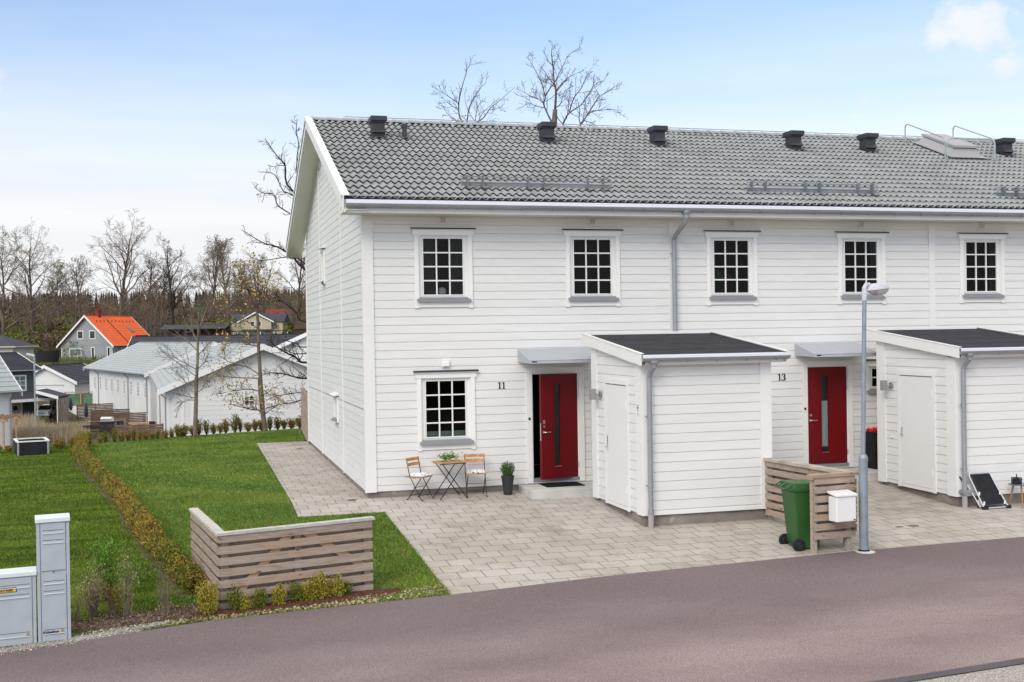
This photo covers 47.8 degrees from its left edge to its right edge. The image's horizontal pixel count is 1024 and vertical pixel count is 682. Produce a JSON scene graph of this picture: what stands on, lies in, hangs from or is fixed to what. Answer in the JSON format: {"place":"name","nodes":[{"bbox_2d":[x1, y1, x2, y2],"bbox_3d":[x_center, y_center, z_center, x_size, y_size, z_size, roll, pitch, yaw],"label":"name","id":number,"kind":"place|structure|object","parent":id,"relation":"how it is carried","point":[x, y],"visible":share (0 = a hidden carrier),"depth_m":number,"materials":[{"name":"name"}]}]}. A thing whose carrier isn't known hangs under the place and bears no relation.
{"place":"outdoors","nodes":[
{"label":"outdoors","id":0,"kind":"place"},
{"bbox_2d":[0,428,451,652],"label":"lawn","id":1,"kind":"structure","parent":0,"point":[234,510],"depth_m":21.33,"materials":[{"name":"green plant"}]},
{"bbox_2d":[0,566,36,647],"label":"electrical cabinet","id":2,"kind":"object","parent":1,"relation":"on","point":[18,625],"visible":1,"depth_m":13.40,"materials":[{"name":"grey metal"}]},
{"bbox_2d":[13,437,49,455],"bbox_3d":[-13.294,2.916,31.938,0.840,0.400,1.140,-1,0,-27],"label":"raised bed","id":3,"kind":"object","parent":1,"relation":"on","point":[31,446],"visible":1,"depth_m":31.50,"materials":[{"name":"black wood"}]},
{"bbox_2d":[72,561,110,617],"bbox_3d":[-5.305,3.140,14.540,0.489,0.718,0.433,-1,1,42],"label":"young shrub","id":4,"kind":"object","parent":1,"relation":"on","point":[92,606],"visible":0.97,"depth_m":14.54,"materials":[{"name":"plant"}]},
{"bbox_2d":[85,532,127,602],"bbox_3d":[-5.347,3.006,15.252,0.537,0.902,0.560,-1,0,-15],"label":"young shrub","id":5,"kind":"object","parent":1,"relation":"on","point":[110,562],"visible":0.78,"depth_m":15.22,"materials":[{"name":"green plant"}]},
{"bbox_2d":[72,456,192,597],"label":"hedge soil","id":6,"kind":"structure","parent":1,"relation":"on","point":[146,556],"depth_m":18.49,"materials":[{"name":"brown soil"}]},
{"bbox_2d":[71,430,207,593],"bbox_3d":[-8.857,3.023,25.199,0.866,0.842,21.487,-1,0,-24],"label":"hedge","id":7,"kind":"object","parent":6,"relation":"on","point":[180,567],"visible":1,"depth_m":18.60,"materials":[{"name":"green plant"}]},
{"bbox_2d":[71,608,199,632],"bbox_3d":[-4.809,3.490,14.378,1.899,0.094,0.666,-1,0,-27],"label":"mulch strip","id":8,"kind":"object","parent":1,"relation":"on","point":[127,624],"visible":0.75,"depth_m":14.28,"materials":[{"name":"brown plant"}]},
{"bbox_2d":[71,581,86,623],"bbox_3d":[-5.394,3.228,14.274,0.309,0.575,0.232,-1,1,-40],"label":"young shrub","id":9,"kind":"object","parent":8,"relation":"on","point":[77,609],"visible":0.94,"depth_m":14.30,"materials":[{"name":"green plant"}]},
{"bbox_2d":[94,575,123,618],"bbox_3d":[-5.030,3.214,14.505,0.413,0.577,0.464,-1,0,-15],"label":"young shrub","id":10,"kind":"object","parent":8,"relation":"on","point":[113,604],"visible":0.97,"depth_m":14.49,"materials":[{"name":"brown plant"}]},
{"bbox_2d":[114,547,141,618],"bbox_3d":[-4.813,3.026,14.451,0.371,0.959,0.402,-1,0,3],"label":"young shrub","id":11,"kind":"object","parent":8,"relation":"on","point":[125,595],"visible":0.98,"depth_m":14.44,"materials":[{"name":"plant"}]},
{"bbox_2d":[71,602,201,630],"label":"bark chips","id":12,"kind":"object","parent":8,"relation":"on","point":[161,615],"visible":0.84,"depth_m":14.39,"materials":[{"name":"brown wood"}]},
{"bbox_2d":[150,560,174,616],"bbox_3d":[-4.367,3.134,14.485,0.364,0.736,0.380,-1,0,-15],"label":"young shrub","id":13,"kind":"object","parent":8,"relation":"on","point":[166,610],"visible":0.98,"depth_m":14.48,"materials":[{"name":"plant"}]},
{"bbox_2d":[153,275,222,436],"bbox_3d":[-10.255,0.734,36.700,2.220,5.644,1.739,-1,0,11],"label":"young tree","id":14,"kind":"object","parent":1,"relation":"on","point":[195,415],"visible":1,"depth_m":36.57,"materials":[{"name":"grey plant"}]},
{"bbox_2d":[200,244,291,430],"bbox_3d":[-8.954,0.154,37.989,3.349,6.757,2.224,-1,0,7],"label":"young tree","id":15,"kind":"object","parent":1,"relation":"on","point":[261,401],"visible":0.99,"depth_m":38.14,"materials":[{"name":"brown plant"}]},
{"bbox_2d":[189,507,374,608],"bbox_3d":[-3.277,2.956,16.304,2.140,1.080,2.451,-1,0,-24],"label":"wooden screen","id":16,"kind":"object","parent":1,"relation":"on","point":[267,558],"visible":0.85,"depth_m":15.29,"materials":[{"name":"brown wood"}]},
{"bbox_2d":[190,588,400,618],"bbox_3d":[-2.789,3.436,15.132,2.805,0.109,0.623,-1,0,-26],"label":"soil bed","id":17,"kind":"object","parent":1,"relation":"on","point":[328,599],"visible":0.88,"depth_m":15.07,"materials":[{"name":"brown soil"}]},
{"bbox_2d":[191,580,221,615],"bbox_3d":[-3.839,3.259,14.613,0.395,0.494,0.393,-1,0,-2],"label":"box shrub","id":18,"kind":"object","parent":17,"relation":"on","point":[208,598],"visible":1,"depth_m":14.55,"materials":[{"name":"yellow plant"}]},
{"bbox_2d":[225,581,243,611],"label":"box shrub","id":19,"kind":"object","parent":17,"relation":"on","point":[233,602],"visible":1,"depth_m":14.74,"materials":[{"name":"green plant"}]},
{"bbox_2d":[249,585,270,608],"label":"box shrub","id":20,"kind":"object","parent":17,"relation":"on","point":[260,596],"visible":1,"depth_m":14.83,"materials":[{"name":"green plant"}]},
{"bbox_2d":[270,583,290,604],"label":"box shrub","id":21,"kind":"object","parent":17,"relation":"on","point":[280,593],"visible":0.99,"depth_m":14.96,"materials":[{"name":"yellow plant"}]},
{"bbox_2d":[287,580,305,601],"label":"box shrub","id":22,"kind":"object","parent":17,"relation":"on","point":[296,594],"visible":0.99,"depth_m":15.11,"materials":[{"name":"green plant"}]},
{"bbox_2d":[300,575,318,600],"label":"box shrub","id":23,"kind":"object","parent":17,"relation":"on","point":[309,594],"visible":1,"depth_m":15.17,"materials":[{"name":"yellow plant"}]},
{"bbox_2d":[313,568,331,598],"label":"box shrub","id":24,"kind":"object","parent":17,"relation":"on","point":[322,586],"visible":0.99,"depth_m":15.23,"materials":[{"name":"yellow plant"}]},
{"bbox_2d":[326,573,345,597],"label":"box shrub","id":25,"kind":"object","parent":17,"relation":"on","point":[336,587],"visible":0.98,"depth_m":15.33,"materials":[{"name":"yellow plant"}]},
{"bbox_2d":[153,584,445,625],"bbox_3d":[-2.624,3.431,14.910,3.911,0.099,0.465,-1,0,-27],"label":"gravel strip","id":26,"kind":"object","parent":1,"relation":"on","point":[300,608],"depth_m":15.04,"materials":[{"name":"gravel"}]},
{"bbox_2d":[0,302,539,516],"bbox_3d":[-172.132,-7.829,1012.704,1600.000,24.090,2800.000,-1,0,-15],"label":"ground","id":27,"kind":"structure","parent":0,"point":[72,416],"depth_m":206.19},
{"bbox_2d":[0,413,20,448],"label":"pergola","id":28,"kind":"object","parent":27,"relation":"on","point":[4,418],"visible":0.76,"depth_m":64.19,"materials":[{"name":"brown wood"}]},
{"bbox_2d":[0,356,22,445],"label":"detached house","id":29,"kind":"structure","parent":27,"relation":"on","point":[9,384],"depth_m":75.22,"materials":[{"name":"white"}]},
{"bbox_2d":[0,334,38,360],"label":"detached house","id":30,"kind":"structure","parent":27,"relation":"on","point":[10,344],"depth_m":178.06,"materials":[{"name":"white"}]},
{"bbox_2d":[0,352,54,416],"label":"detached house","id":31,"kind":"structure","parent":27,"relation":"on","point":[20,367],"depth_m":107.57,"materials":[{"name":"black wood"}]},
{"bbox_2d":[0,229,70,335],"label":"bare tree","id":32,"kind":"object","parent":27,"relation":"on","point":[2,306],"visible":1,"depth_m":215.10,"materials":[{"name":"grey plant"}]},
{"bbox_2d":[0,217,90,337],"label":"bare tree","id":33,"kind":"object","parent":27,"relation":"on","point":[29,276],"visible":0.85,"depth_m":224.58,"materials":[{"name":"grey plant"}]},
{"bbox_2d":[36,404,54,418],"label":"parked car","id":34,"kind":"object","parent":27,"relation":"on","point":[46,410],"visible":0.73,"depth_m":107.90,"materials":[{"name":"white paint"}]},
{"bbox_2d":[35,351,59,364],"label":"trampoline","id":35,"kind":"object","parent":27,"relation":"on","point":[46,356],"visible":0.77,"depth_m":166.97,"materials":[{"name":"black"}]},
{"bbox_2d":[12,412,90,442],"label":"dry reeds","id":36,"kind":"object","parent":27,"relation":"on","point":[26,428],"visible":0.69,"depth_m":82.97,"materials":[{"name":"beige plant"}]},
{"bbox_2d":[36,389,68,423],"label":"carport","id":37,"kind":"object","parent":27,"relation":"on","point":[60,402],"visible":0.84,"depth_m":107.58,"materials":[{"name":"white"}]},
{"bbox_2d":[39,259,79,325],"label":"bare tree","id":38,"kind":"object","parent":27,"relation":"on","point":[50,289],"visible":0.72,"depth_m":249.95,"materials":[{"name":"grey plant"}]},
{"bbox_2d":[35,363,89,393],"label":"garage","id":39,"kind":"structure","parent":27,"relation":"on","point":[69,377],"depth_m":136.20,"materials":[{"name":"white wood"}]},
{"bbox_2d":[57,254,97,319],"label":"bare tree","id":40,"kind":"object","parent":27,"relation":"on","point":[83,264],"visible":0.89,"depth_m":243.35,"materials":[{"name":"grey plant"}]},
{"bbox_2d":[64,391,92,405],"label":"garden fence","id":41,"kind":"object","parent":27,"relation":"on","point":[82,398],"visible":0.12,"depth_m":128.53,"materials":[{"name":"green wood"}]},
{"bbox_2d":[6,401,161,447],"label":"scrub grass","id":42,"kind":"structure","parent":27,"relation":"on","point":[101,433],"depth_m":86.99,"materials":[{"name":"brown plant"}]},
{"bbox_2d":[76,403,112,424],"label":"patio screen","id":43,"kind":"object","parent":27,"relation":"on","point":[94,407],"visible":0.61,"depth_m":117.90,"materials":[{"name":"brown wood"}]},
{"bbox_2d":[56,310,149,359],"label":"detached house","id":44,"kind":"structure","parent":27,"relation":"on","point":[97,334],"depth_m":196.52,"materials":[{"name":"orange tile"}]},
{"bbox_2d":[91,409,129,424],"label":"patio screen","id":45,"kind":"object","parent":27,"relation":"on","point":[104,412],"visible":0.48,"depth_m":110.81,"materials":[{"name":"brown wood"}]},
{"bbox_2d":[105,412,145,429],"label":"patio screen","id":46,"kind":"object","parent":27,"relation":"on","point":[126,417],"visible":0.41,"depth_m":105.18,"materials":[{"name":"brown wood"}]},
{"bbox_2d":[62,208,190,315],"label":"bare tree","id":47,"kind":"object","parent":27,"relation":"on","point":[128,255],"visible":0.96,"depth_m":231.18,"materials":[{"name":"grey plant"}]},
{"bbox_2d":[114,423,163,440],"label":"garden fence","id":48,"kind":"object","parent":27,"relation":"on","point":[127,427],"visible":0.44,"depth_m":68.07,"materials":[{"name":"brown wood"}]},
{"bbox_2d":[134,280,154,331],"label":"bare tree","id":49,"kind":"object","parent":27,"relation":"on","point":[144,303],"visible":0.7,"depth_m":220.00,"materials":[{"name":"grey plant"}]},
{"bbox_2d":[0,331,292,364],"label":"hill grass","id":50,"kind":"structure","parent":27,"relation":"on","point":[90,359],"depth_m":186.82,"materials":[{"name":"green plant"}]},
{"bbox_2d":[83,342,217,429],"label":"terraced house","id":51,"kind":"structure","parent":27,"relation":"on","point":[121,379],"depth_m":114.84,"materials":[{"name":"white wood"}]},
{"bbox_2d":[0,288,301,313],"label":"spruce forest","id":52,"kind":"object","parent":27,"relation":"on","point":[115,295],"visible":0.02,"depth_m":411.81,"materials":[{"name":"green plant"}]},
{"bbox_2d":[0,312,303,355],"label":"green undergrowth","id":53,"kind":"object","parent":27,"relation":"on","point":[17,330],"visible":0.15,"depth_m":218.70,"materials":[{"name":"green plant"}]},
{"bbox_2d":[0,293,305,354],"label":"undergrowth","id":54,"kind":"object","parent":27,"relation":"on","point":[55,342],"visible":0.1,"depth_m":240.42,"materials":[{"name":"brown plant"}]},
{"bbox_2d":[127,252,178,333],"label":"bare tree","id":55,"kind":"object","parent":27,"relation":"on","point":[150,281],"visible":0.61,"depth_m":238.77,"materials":[{"name":"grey plant"}]},
{"bbox_2d":[138,283,168,335],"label":"bare tree","id":56,"kind":"object","parent":27,"relation":"on","point":[156,309],"visible":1,"depth_m":211.24,"materials":[{"name":"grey plant"}]},
{"bbox_2d":[137,270,184,335],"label":"bare tree","id":57,"kind":"object","parent":27,"relation":"on","point":[165,282],"visible":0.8,"depth_m":225.25,"materials":[{"name":"brown wood"}]},
{"bbox_2d":[144,232,206,324],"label":"bare tree","id":58,"kind":"object","parent":27,"relation":"on","point":[171,273],"visible":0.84,"depth_m":236.03,"materials":[{"name":"brown wood"}]},
{"bbox_2d":[159,324,229,335],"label":"open shed","id":59,"kind":"structure","parent":27,"relation":"on","point":[176,328],"depth_m":197.92,"materials":[{"name":"brown wood"}]},
{"bbox_2d":[127,334,300,346],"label":"outbuilding","id":60,"kind":"structure","parent":27,"relation":"on","point":[191,338],"depth_m":149.95,"materials":[{"name":"black"}]},
{"bbox_2d":[187,234,240,319],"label":"bare tree","id":61,"kind":"object","parent":27,"relation":"on","point":[216,266],"visible":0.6,"depth_m":240.28,"materials":[{"name":"brown plant"}]},
{"bbox_2d":[148,342,306,436],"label":"terraced house","id":62,"kind":"structure","parent":27,"relation":"on","point":[164,382],"depth_m":71.97,"materials":[{"name":"white wood"}]},
{"bbox_2d":[204,235,254,320],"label":"bare tree","id":63,"kind":"object","parent":27,"relation":"on","point":[219,254],"visible":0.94,"depth_m":235.59,"materials":[{"name":"brown plant"}]},
{"bbox_2d":[222,258,267,313],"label":"bare tree","id":64,"kind":"object","parent":27,"relation":"on","point":[246,266],"visible":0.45,"depth_m":246.14,"materials":[{"name":"brown plant"}]},
{"bbox_2d":[219,312,289,334],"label":"detached house","id":65,"kind":"structure","parent":27,"relation":"on","point":[267,321],"depth_m":200.97,"materials":[{"name":"white wood"}]},
{"bbox_2d":[231,252,290,308],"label":"bare tree","id":66,"kind":"object","parent":27,"relation":"on","point":[262,262],"visible":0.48,"depth_m":249.74,"materials":[{"name":"brown plant"}]},
{"bbox_2d":[256,238,305,320],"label":"bare tree","id":67,"kind":"object","parent":27,"relation":"on","point":[300,278],"visible":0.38,"depth_m":232.35,"materials":[{"name":"brown plant"}]},
{"bbox_2d":[273,333,306,360],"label":"detached house","id":68,"kind":"structure","parent":27,"relation":"on","point":[303,339],"depth_m":105.63,"materials":[{"name":"white wood"}]},
{"bbox_2d":[300,387,308,443],"bbox_3d":[-6.417,2.317,36.069,0.144,1.523,5.587,-1,0,-13],"label":"slat fence","id":69,"kind":"object","parent":27,"relation":"on","point":[304,414],"visible":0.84,"depth_m":35.95,"materials":[{"name":"brown wood"}]},
{"bbox_2d":[241,115,370,409],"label":"bare tree","id":70,"kind":"object","parent":27,"relation":"on","point":[303,268],"visible":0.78,"depth_m":46.33,"materials":[{"name":"brown wood"}]},
{"bbox_2d":[431,55,514,194],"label":"bare tree","id":71,"kind":"object","parent":27,"relation":"on","point":[468,109],"visible":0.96,"depth_m":62.04,"materials":[{"name":"grey plant"}]},
{"bbox_2d":[516,37,586,194],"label":"bare tree","id":72,"kind":"object","parent":27,"relation":"on","point":[554,116],"visible":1,"depth_m":59.87,"materials":[{"name":"grey plant"}]},
{"bbox_2d":[557,60,627,202],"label":"bare tree","id":73,"kind":"object","parent":27,"relation":"on","point":[584,107],"visible":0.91,"depth_m":60.84,"materials":[{"name":"grey plant"}]},
{"bbox_2d":[285,115,1023,498],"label":"terraced house","id":74,"kind":"structure","parent":27,"relation":"on","point":[449,309],"depth_m":24.38,"materials":[{"name":"white paint"}]},
{"bbox_2d":[317,246,325,284],"bbox_3d":[-4.685,-1.879,28.673,0.235,0.930,0.700,-1,0,-15],"label":"window","id":75,"kind":"structure","parent":74,"relation":"in","point":[323,281],"depth_m":28.45,"materials":[{"name":"white paint"}]},
{"bbox_2d":[329,392,338,422],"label":"window","id":76,"kind":"structure","parent":74,"relation":"in","point":[335,395],"depth_m":26.38,"materials":[{"name":"white paint"}]},
{"bbox_2d":[410,227,475,307],"bbox_3d":[-1.338,-1.425,22.514,1.295,1.568,0.175,-1,0,-15],"label":"window","id":77,"kind":"structure","parent":74,"relation":"in","point":[465,299],"depth_m":22.50,"materials":[{"name":"white paint"}]},
{"bbox_2d":[413,369,478,450],"bbox_3d":[-1.286,1.348,22.538,1.295,1.563,0.175,-1,0,-15],"label":"window","id":78,"kind":"structure","parent":74,"relation":"in","point":[424,442],"depth_m":22.52,"materials":[{"name":"white paint"}]},
{"bbox_2d":[539,373,577,479],"bbox_3d":[0.963,1.693,22.991,0.946,2.065,0.125,-1,1,-36],"label":"door","id":79,"kind":"structure","parent":74,"relation":"in","point":[557,392],"depth_m":22.99,"materials":[{"name":"red paint"}]},
{"bbox_2d":[539,481,584,486],"bbox_3d":[0.985,2.833,22.844,0.780,0.017,0.580,-1,0,-15],"label":"doormat","id":80,"kind":"object","parent":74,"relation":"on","point":[562,484],"visible":1,"depth_m":22.76,"materials":[{"name":"black rubber"}]},
{"bbox_2d":[562,229,623,306],"bbox_3d":[1.630,-1.477,23.332,1.295,1.568,0.175,-1,0,-15],"label":"window","id":81,"kind":"structure","parent":74,"relation":"in","point":[612,298],"depth_m":23.32,"materials":[{"name":"white paint"}]},
{"bbox_2d":[703,230,760,305],"bbox_3d":[4.595,-1.529,24.149,1.295,1.568,0.175,-1,0,-15],"label":"window","id":82,"kind":"structure","parent":74,"relation":"in","point":[713,298],"depth_m":24.14,"materials":[{"name":"white paint"}]},
{"bbox_2d":[808,366,847,463],"bbox_3d":[6.775,1.590,24.760,0.944,2.065,0.125,-1,0,-15],"label":"door","id":83,"kind":"structure","parent":74,"relation":"in","point":[827,386],"depth_m":24.77,"materials":[{"name":"red paint"}]},
{"bbox_2d":[834,231,889,303],"bbox_3d":[7.554,-1.581,24.964,1.295,1.568,0.175,-1,0,-15],"label":"window","id":84,"kind":"structure","parent":74,"relation":"in","point":[879,238],"depth_m":24.95,"materials":[{"name":"white paint"}]},
{"bbox_2d":[866,359,876,393],"bbox_3d":[7.986,0.760,25.091,0.840,0.743,0.175,-1,0,-15],"label":"window","id":85,"kind":"structure","parent":74,"relation":"in","point":[870,363],"depth_m":24.99,"materials":[{"name":"white paint"}]},
{"bbox_2d":[956,232,1008,302],"bbox_3d":[10.484,-1.633,25.772,1.295,1.568,0.175,-1,0,-15],"label":"window","id":86,"kind":"structure","parent":74,"relation":"in","point":[998,295],"depth_m":25.78,"materials":[{"name":"white paint"}]},
{"bbox_2d":[0,537,1023,681],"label":"road","id":87,"kind":"structure","parent":0,"point":[878,614],"depth_m":13.64,"materials":[{"name":"grey asphalt"}]},
{"bbox_2d":[0,620,187,654],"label":"gravel strip","id":88,"kind":"object","parent":87,"relation":"on","point":[75,638],"visible":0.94,"depth_m":13.68,"materials":[{"name":"grey gravel"}]},
{"bbox_2d":[35,513,70,642],"bbox_3d":[-5.425,2.811,13.663,0.384,1.496,0.268,-1,0,-23],"label":"electrical cabinet","id":89,"kind":"object","parent":88,"relation":"on","point":[53,577],"visible":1,"depth_m":13.55,"materials":[{"name":"grey metal"}]},
{"bbox_2d":[869,658,1023,681],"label":"road edge","id":90,"kind":"object","parent":87,"relation":"on","point":[961,670],"visible":1,"depth_m":11.89,"materials":[{"name":"concrete"}]},
{"bbox_2d":[0,0,1023,311],"label":"sky","id":91,"kind":"structure","parent":0,"point":[161,110],"materials":[{"name":"blue"}]},
{"bbox_2d":[257,441,1023,594],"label":"paving","id":92,"kind":"structure","parent":0,"point":[474,542],"depth_m":19.36,"materials":[{"name":"grey stone"}]},
{"bbox_2d":[404,456,434,500],"bbox_3d":[-1.764,2.619,21.999,0.422,0.801,0.410,-1,0,31],"label":"folding chair","id":93,"kind":"object","parent":92,"relation":"on","point":[413,463],"visible":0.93,"depth_m":22.02,"materials":[{"name":"brown wood"}]},
{"bbox_2d":[431,459,467,499],"bbox_3d":[-1.192,2.661,22.166,0.569,0.709,0.490,-1,0,-23],"label":"folding table","id":94,"kind":"object","parent":92,"relation":"on","point":[453,461],"visible":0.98,"depth_m":22.06,"materials":[{"name":"brown wood"}]},
{"bbox_2d":[464,453,487,496],"bbox_3d":[-0.704,2.597,22.355,0.410,0.801,0.422,-1,0,-9],"label":"folding chair","id":95,"kind":"object","parent":92,"relation":"on","point":[475,460],"visible":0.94,"depth_m":22.46,"materials":[{"name":"brown wood"}]},
{"bbox_2d":[501,475,513,494],"bbox_3d":[-0.082,2.805,22.498,0.256,0.368,0.256,-1,0,-15],"label":"plant pot","id":96,"kind":"object","parent":92,"relation":"on","point":[507,483],"visible":0.99,"depth_m":22.41,"materials":[{"name":"grey plastic"}]},
{"bbox_2d":[581,331,790,528],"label":"garden shed","id":97,"kind":"structure","parent":92,"relation":"on","point":[681,427],"depth_m":19.99,"materials":[{"name":"white paint"}]},
{"bbox_2d":[605,384,627,506],"bbox_3d":[1.876,1.847,20.716,0.099,2.113,1.042,-1,0,-15],"label":"door","id":98,"kind":"structure","parent":97,"relation":"in","point":[616,446],"depth_m":20.72,"materials":[{"name":"white paint"}]},
{"bbox_2d":[774,479,819,550],"bbox_3d":[4.527,2.736,18.187,0.694,1.060,0.544,-1,0,-12],"label":"wheelie bin","id":99,"kind":"object","parent":92,"relation":"on","point":[796,498],"visible":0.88,"depth_m":17.98,"materials":[{"name":"green plastic"}]},
{"bbox_2d":[763,457,858,553],"bbox_3d":[4.691,2.667,18.974,0.916,1.252,2.490,-1,0,-15],"label":"wooden bin screen","id":100,"kind":"object","parent":92,"relation":"on","point":[823,480],"visible":0.66,"depth_m":17.96,"materials":[{"name":"brown wood"}]},
{"bbox_2d":[827,489,857,522],"bbox_3d":[5.071,2.532,17.719,0.395,0.459,0.230,-1,0,-22],"label":"letterbox","id":101,"kind":"object","parent":100,"relation":"attached to","point":[842,505],"visible":1,"depth_m":17.64,"materials":[{"name":"white metal"}]},
{"bbox_2d":[854,282,888,553],"bbox_3d":[5.583,1.199,17.903,0.665,4.215,0.330,-1,0,-15],"label":"street lamp","id":102,"kind":"object","parent":92,"relation":"on","point":[876,289],"visible":0.98,"depth_m":17.84,"materials":[{"name":"grey metal"}]},
{"bbox_2d":[865,427,877,468],"bbox_3d":[7.839,2.277,24.762,0.489,0.893,0.626,-1,0,-15],"label":"planter","id":103,"kind":"object","parent":92,"relation":"on","point":[871,447],"visible":0.38,"depth_m":24.63,"materials":[{"name":"black plastic"}]},
{"bbox_2d":[866,327,1023,508],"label":"garden shed","id":104,"kind":"structure","parent":92,"relation":"on","point":[950,405],"depth_m":21.61,"materials":[{"name":"white paint"}]},
{"bbox_2d":[899,376,932,488],"bbox_3d":[7.823,1.743,22.355,0.099,2.113,1.042,-1,0,-15],"label":"door","id":105,"kind":"structure","parent":104,"relation":"in","point":[915,391],"depth_m":22.35,"materials":[{"name":"white paint"}]},
{"bbox_2d":[959,472,1011,509],"bbox_3d":[8.674,2.744,21.180,0.878,0.648,0.328,-1,0,-15],"label":"folded lounger","id":106,"kind":"object","parent":92,"relation":"on","point":[988,490],"visible":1,"depth_m":21.16,"materials":[{"name":"black fabric"}]},
{"bbox_2d":[909,663,1023,681],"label":"gravel verge","id":107,"kind":"structure","parent":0,"point":[1012,673],"depth_m":11.74,"materials":[{"name":"grey gravel"}]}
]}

